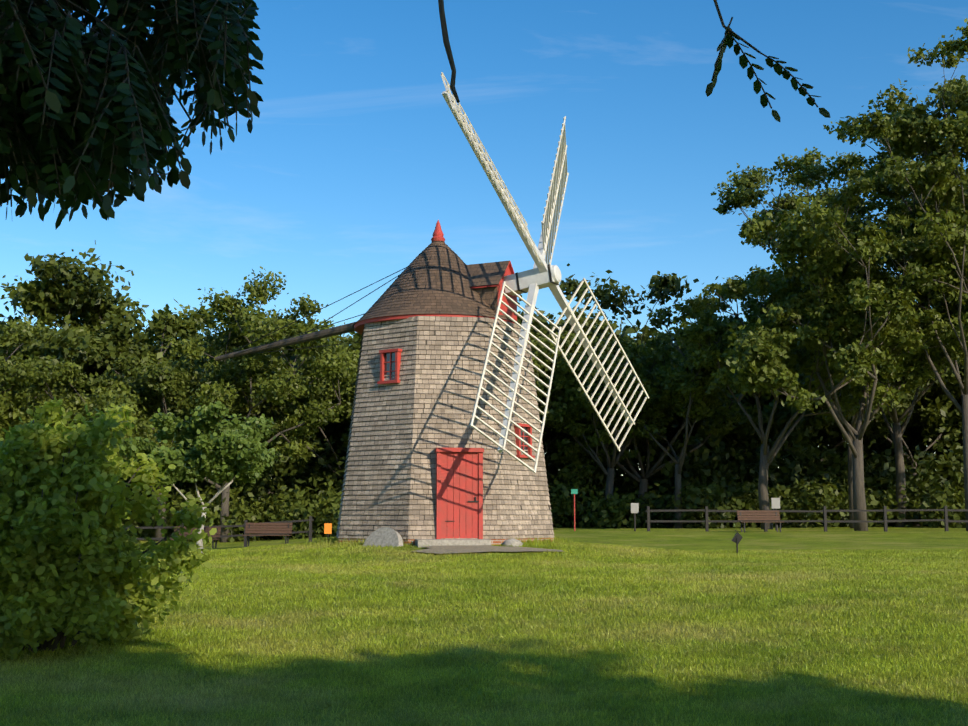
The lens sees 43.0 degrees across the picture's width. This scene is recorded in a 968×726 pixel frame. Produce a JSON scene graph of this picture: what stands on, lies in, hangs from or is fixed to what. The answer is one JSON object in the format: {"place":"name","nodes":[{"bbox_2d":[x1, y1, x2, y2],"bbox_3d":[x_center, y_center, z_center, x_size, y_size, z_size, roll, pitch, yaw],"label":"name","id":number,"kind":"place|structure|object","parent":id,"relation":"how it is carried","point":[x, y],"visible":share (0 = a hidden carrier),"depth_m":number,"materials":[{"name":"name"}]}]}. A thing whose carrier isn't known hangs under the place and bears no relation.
{"place":"outdoors","nodes":[
{"label":"outdoors","id":0,"kind":"place"},
{"bbox_2d":[0,0,830,228],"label":"branches","id":1,"kind":"object","parent":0,"point":[119,109],"depth_m":3.70,"materials":[{"name":"green plant"}]},
{"bbox_2d":[336,316,553,544],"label":"mill tower","id":2,"kind":"structure","parent":0,"point":[411,421],"depth_m":29.93,"materials":[{"name":"beige wood"}]},
{"bbox_2d":[353,220,520,334],"bbox_3d":[-1.221,-2.340,32.569,4.456,3.010,4.456,0,-7,-1],"label":"windmill cap","id":3,"kind":"object","parent":2,"relation":"on","point":[437,276],"visible":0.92,"depth_m":31.24,"materials":[{"name":"brown wood"}]},
{"bbox_2d":[215,267,406,360],"bbox_3d":[-4.263,-1.555,33.353,6.956,2.432,5.062,0,-7,-1],"label":"tail pole","id":4,"kind":"object","parent":3,"relation":"attached to","point":[330,332],"visible":0.71,"depth_m":34.21,"materials":[{"name":"wood"}]},
{"bbox_2d":[441,72,648,472],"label":"windmill sails","id":5,"kind":"object","parent":3,"relation":"attached to","point":[543,273],"visible":0.98,"depth_m":30.75},
{"bbox_2d":[377,348,534,538],"bbox_3d":[-1.020,2.163,31.548,4.534,4.642,4.928,0,-7,-1],"label":"door and windows","id":6,"kind":"structure","parent":2,"relation":"in","point":[459,485],"depth_m":29.15,"materials":[{"name":"red wood"}]},
{"bbox_2d":[0,523,967,725],"bbox_3d":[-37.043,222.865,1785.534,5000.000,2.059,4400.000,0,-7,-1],"label":"lawn ground","id":7,"kind":"structure","parent":0,"point":[849,538],"depth_m":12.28,"materials":[{"name":"green plant"}]},
{"bbox_2d":[0,396,216,662],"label":"bush","id":8,"kind":"object","parent":7,"relation":"on","point":[106,591],"depth_m":12.16,"materials":[{"name":"green plant"}]},
{"bbox_2d":[170,527,220,547],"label":"park bench","id":9,"kind":"object","parent":7,"relation":"on","point":[216,535],"visible":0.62,"depth_m":49.33,"materials":[{"name":"brown wood"}]},
{"bbox_2d":[116,401,284,553],"bbox_3d":[-6.046,2.667,26.489,3.365,3.624,3.077,0,-7,-1],"label":"tree","id":10,"kind":"object","parent":7,"relation":"on","point":[213,448],"depth_m":26.27,"materials":[{"name":"green plant"}]},
{"bbox_2d":[117,516,313,546],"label":"split rail fence","id":11,"kind":"object","parent":7,"relation":"on","point":[310,520],"visible":0.23,"depth_m":51.81,"materials":[{"name":"brown wood"}]},
{"bbox_2d":[242,523,292,545],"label":"park bench","id":12,"kind":"object","parent":7,"relation":"on","point":[268,528],"visible":0.9,"depth_m":49.91,"materials":[{"name":"brown wood"}]},
{"bbox_2d":[324,523,331,538],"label":"sign","id":13,"kind":"object","parent":7,"relation":"on","point":[327,528],"visible":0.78,"depth_m":49.17,"materials":[{"name":"orange"}]},
{"bbox_2d":[363,527,402,546],"bbox_3d":[-2.381,4.377,28.616,1.120,1.104,0.594,-5,-9,36],"label":"millstone","id":14,"kind":"object","parent":7,"relation":"on","point":[384,536],"visible":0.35,"depth_m":28.65,"materials":[{"name":"stone"}]},
{"bbox_2d":[304,536,576,547],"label":"weeds","id":15,"kind":"object","parent":7,"relation":"on","point":[336,541],"depth_m":29.93,"materials":[{"name":"green plant"}]},
{"bbox_2d":[415,539,490,547],"bbox_3d":[-0.720,4.235,28.580,1.700,0.260,0.700,1,-7,-8],"label":"doorstep stone","id":16,"kind":"object","parent":7,"relation":"on","point":[430,542],"visible":0.57,"depth_m":28.26,"materials":[{"name":"grey stone"}]},
{"bbox_2d":[0,18,967,542],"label":"treeline","id":17,"kind":"object","parent":7,"relation":"on","point":[86,344],"depth_m":68.03,"materials":[{"name":"green plant"}]},
{"bbox_2d":[502,539,522,546],"bbox_3d":[0.662,4.193,28.610,0.497,0.210,0.331,0,-7,-1],"label":"boulder","id":18,"kind":"object","parent":7,"relation":"on","point":[513,542],"visible":0.79,"depth_m":28.50,"materials":[{"name":"stone"}]},
{"bbox_2d":[571,489,577,530],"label":"sign post","id":19,"kind":"object","parent":7,"relation":"on","point":[574,491],"visible":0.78,"depth_m":56.51,"materials":[{"name":"teal"}]},
{"bbox_2d":[631,503,638,530],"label":"sign","id":20,"kind":"object","parent":7,"relation":"on","point":[634,508],"visible":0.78,"depth_m":55.97,"materials":[{"name":"grey"}]},
{"bbox_2d":[731,530,742,553],"bbox_3d":[6.302,4.535,30.580,0.271,0.754,0.320,-1,-7,8],"label":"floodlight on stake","id":21,"kind":"object","parent":7,"relation":"on","point":[737,538],"visible":0.9,"depth_m":30.47,"materials":[{"name":"black metal"}]},
{"bbox_2d":[737,510,780,531],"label":"park bench","id":22,"kind":"object","parent":7,"relation":"on","point":[776,518],"visible":0.96,"depth_m":53.89,"materials":[{"name":"brown wood"}]},
{"bbox_2d":[771,498,779,530],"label":"sign post","id":23,"kind":"object","parent":7,"relation":"on","point":[775,502],"visible":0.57,"depth_m":57.64,"materials":[{"name":"grey"}]},
{"bbox_2d":[646,506,967,531],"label":"split rail fence","id":24,"kind":"object","parent":7,"relation":"on","point":[884,510],"visible":0.71,"depth_m":54.60,"materials":[{"name":"brown wood"}]},
{"bbox_2d":[0,0,967,475],"label":"sky","id":25,"kind":"structure","parent":0,"point":[349,166],"materials":[{"name":"blue"}]},
{"bbox_2d":[413,545,564,553],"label":"stone slab","id":26,"kind":"structure","parent":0,"point":[445,549],"depth_m":27.43,"materials":[{"name":"grey stone"}]}
]}

